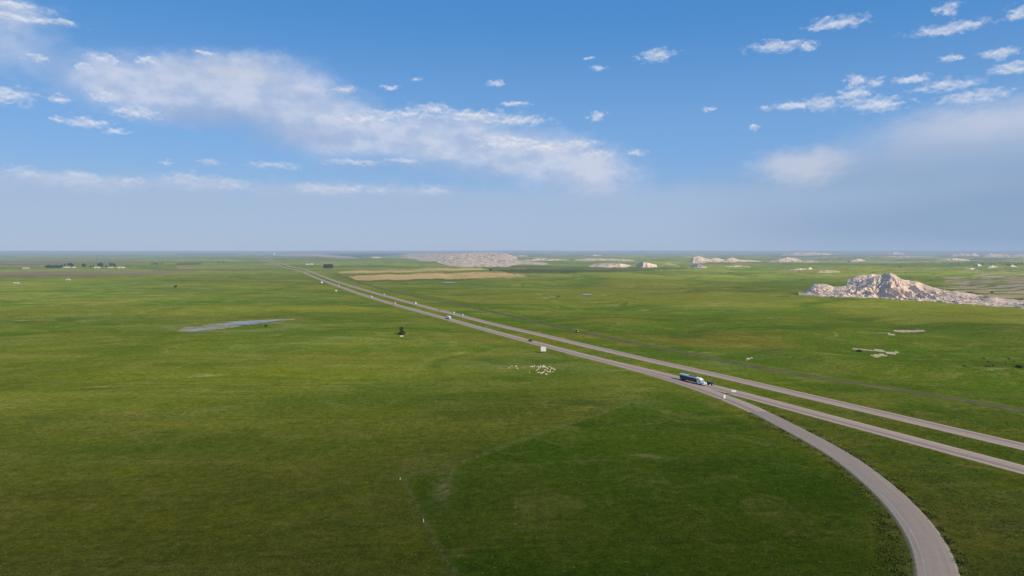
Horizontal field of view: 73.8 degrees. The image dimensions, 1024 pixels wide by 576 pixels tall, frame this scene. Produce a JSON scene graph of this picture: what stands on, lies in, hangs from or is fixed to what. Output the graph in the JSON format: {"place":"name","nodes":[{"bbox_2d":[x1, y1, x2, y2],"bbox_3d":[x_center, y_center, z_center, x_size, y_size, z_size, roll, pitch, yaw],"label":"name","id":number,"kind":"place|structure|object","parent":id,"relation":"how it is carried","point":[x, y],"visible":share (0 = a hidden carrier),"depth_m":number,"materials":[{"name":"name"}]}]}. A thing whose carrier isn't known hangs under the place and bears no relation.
{"place":"outdoors","nodes":[
{"label":"outdoors","id":0,"kind":"place"},
{"bbox_2d":[187,328,215,330],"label":"pond","id":1,"kind":"structure","parent":0,"point":[201,329],"depth_m":687.41,"materials":[{"name":"liquid"}]},
{"bbox_2d":[180,319,293,331],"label":"pond shore","id":2,"kind":"structure","parent":0,"point":[184,329],"depth_m":715.33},
{"bbox_2d":[212,319,281,324],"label":"pond","id":3,"kind":"structure","parent":0,"point":[241,322],"depth_m":753.93,"materials":[{"name":"liquid"}]},
{"bbox_2d":[400,252,546,266],"bbox_3d":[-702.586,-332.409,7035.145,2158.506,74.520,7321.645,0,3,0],"label":"badlands ridge","id":4,"kind":"structure","parent":0,"point":[487,259],"depth_m":4910.74,"materials":[{"name":"stone"}]},
{"bbox_2d":[0,250,1023,575],"bbox_3d":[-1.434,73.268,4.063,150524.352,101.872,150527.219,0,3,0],"label":"ground","id":5,"kind":"structure","parent":0,"point":[96,346],"depth_m":334.71,"materials":[{"name":"green plant"}]},
{"bbox_2d":[398,327,405,334],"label":"tree","id":6,"kind":"object","parent":5,"relation":"on","point":[402,332],"visible":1,"depth_m":621.06,"materials":[{"name":"green plant"}]},
{"bbox_2d":[529,258,563,260],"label":"butte","id":7,"kind":"object","parent":5,"relation":"on","point":[540,259],"visible":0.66,"depth_m":5302.48,"materials":[{"name":"stone"}]},
{"bbox_2d":[573,258,635,260],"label":"butte","id":8,"kind":"object","parent":5,"relation":"on","point":[594,259],"visible":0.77,"depth_m":5238.45,"materials":[{"name":"stone"}]},
{"bbox_2d":[588,263,629,267],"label":"butte","id":9,"kind":"object","parent":5,"relation":"on","point":[608,265],"visible":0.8,"depth_m":3331.55,"materials":[{"name":"stone"}]},
{"bbox_2d":[257,254,1023,474],"bbox_3d":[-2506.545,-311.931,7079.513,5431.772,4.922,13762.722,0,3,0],"label":"highway","id":10,"kind":"structure","parent":5,"relation":"on","point":[974,456],"depth_m":345.14,"materials":[{"name":"grey asphalt"}]},
{"bbox_2d":[680,373,706,385],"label":"semi truck","id":11,"kind":"object","parent":10,"relation":"on","point":[697,380],"visible":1,"depth_m":409.51,"materials":[{"name":"blue paint"}]},
{"bbox_2d":[438,315,1020,465],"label":"road marking","id":12,"kind":"object","parent":10,"relation":"on","point":[792,405],"visible":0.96,"depth_m":335.97,"materials":[{"name":"white paint"}]},
{"bbox_2d":[261,254,1023,450],"bbox_3d":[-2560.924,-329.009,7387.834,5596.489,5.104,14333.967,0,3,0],"label":"highway","id":13,"kind":"structure","parent":5,"relation":"on","point":[964,433],"depth_m":391.95,"materials":[{"name":"grey asphalt"}]},
{"bbox_2d":[479,321,1013,446],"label":"road marking","id":14,"kind":"object","parent":13,"relation":"on","point":[763,387],"visible":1,"depth_m":383.09,"materials":[{"name":"yellow paint"}]},
{"bbox_2d":[636,262,656,267],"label":"butte","id":15,"kind":"object","parent":5,"relation":"on","point":[645,265],"visible":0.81,"depth_m":3091.74,"materials":[{"name":"stone"}]},
{"bbox_2d":[691,264,706,267],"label":"butte","id":16,"kind":"object","parent":5,"relation":"on","point":[698,266],"visible":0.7,"depth_m":3121.58,"materials":[{"name":"stone"}]},
{"bbox_2d":[689,256,761,262],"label":"butte","id":17,"kind":"object","parent":5,"relation":"on","point":[697,259],"visible":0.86,"depth_m":4624.46,"materials":[{"name":"stone"}]},
{"bbox_2d":[767,257,817,262],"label":"butte","id":18,"kind":"object","parent":5,"relation":"on","point":[787,259],"visible":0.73,"depth_m":4645.79,"materials":[{"name":"stone"}]},
{"bbox_2d":[790,267,812,270],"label":"butte","id":19,"kind":"object","parent":5,"relation":"on","point":[809,268],"visible":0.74,"depth_m":2742.23,"materials":[{"name":"stone"}]},
{"bbox_2d":[779,252,832,255],"bbox_3d":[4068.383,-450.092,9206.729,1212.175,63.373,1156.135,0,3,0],"label":"butte","id":20,"kind":"object","parent":5,"relation":"on","point":[803,254],"visible":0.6,"depth_m":9054.20,"materials":[{"name":"stone"}]},
{"bbox_2d":[818,270,838,272],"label":"butte","id":21,"kind":"object","parent":5,"relation":"on","point":[827,271],"visible":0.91,"depth_m":2479.03,"materials":[{"name":"stone"}]},
{"bbox_2d":[727,408,968,575],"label":"roadside weeds","id":22,"kind":"object","parent":5,"relation":"on","point":[945,538],"visible":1,"depth_m":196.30,"materials":[{"name":"green plant"}]},
{"bbox_2d":[850,259,864,261],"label":"butte","id":23,"kind":"object","parent":5,"relation":"on","point":[857,260],"visible":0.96,"depth_m":4888.76,"materials":[{"name":"stone"}]},
{"bbox_2d":[881,252,903,254],"bbox_3d":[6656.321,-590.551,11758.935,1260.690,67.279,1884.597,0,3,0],"label":"butte","id":24,"kind":"object","parent":5,"relation":"on","point":[892,253],"visible":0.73,"depth_m":11490.31,"materials":[{"name":"stone"}]},
{"bbox_2d":[935,258,968,260],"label":"butte","id":25,"kind":"object","parent":5,"relation":"on","point":[955,259],"visible":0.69,"depth_m":5150.95,"materials":[{"name":"stone"}]},
{"bbox_2d":[950,253,978,256],"bbox_3d":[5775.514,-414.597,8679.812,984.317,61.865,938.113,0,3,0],"label":"butte","id":26,"kind":"object","parent":5,"relation":"on","point":[962,254],"visible":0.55,"depth_m":8598.16,"materials":[{"name":"stone"}]},
{"bbox_2d":[981,253,1023,257],"bbox_3d":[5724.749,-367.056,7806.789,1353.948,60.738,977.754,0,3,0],"label":"butte","id":27,"kind":"object","parent":5,"relation":"on","point":[1001,255],"visible":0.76,"depth_m":7669.71,"materials":[{"name":"stone"}]},
{"bbox_2d":[0,0,1023,250],"label":"sky","id":28,"kind":"structure","parent":0,"point":[126,125],"materials":[{"name":"blue"}]},
{"bbox_2d":[335,274,1023,412],"bbox_3d":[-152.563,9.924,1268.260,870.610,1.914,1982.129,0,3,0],"label":"dirt track","id":29,"kind":"structure","parent":0,"point":[1008,408],"depth_m":458.51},
{"bbox_2d":[614,365,765,411],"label":"ramp","id":30,"kind":"structure","parent":0,"point":[746,406],"depth_m":377.94,"materials":[{"name":"grey asphalt"}]},
{"bbox_2d":[749,411,959,575],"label":"ramp","id":31,"kind":"structure","parent":0,"point":[937,555],"depth_m":209.85,"materials":[{"name":"grey asphalt"}]},
{"bbox_2d":[763,416,925,575],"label":"road marking","id":32,"kind":"object","parent":31,"relation":"on","point":[892,506],"visible":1,"depth_m":209.14,"materials":[{"name":"white paint"}]},
{"bbox_2d":[846,274,878,285],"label":"badlands ridge","id":33,"kind":"structure","parent":0,"point":[856,279],"depth_m":1369.80,"materials":[{"name":"stone"}]},
{"bbox_2d":[890,256,925,256],"bbox_3d":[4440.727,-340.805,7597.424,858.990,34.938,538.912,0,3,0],"label":"butte","id":34,"kind":"object","parent":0,"point":[907,256],"visible":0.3,"depth_m":7552.50,"materials":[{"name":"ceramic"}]},
{"bbox_2d":[799,273,1023,308],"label":"badlands ridge","id":35,"kind":"structure","parent":0,"point":[889,286],"depth_m":1129.91,"materials":[{"name":"stone"}]}
]}

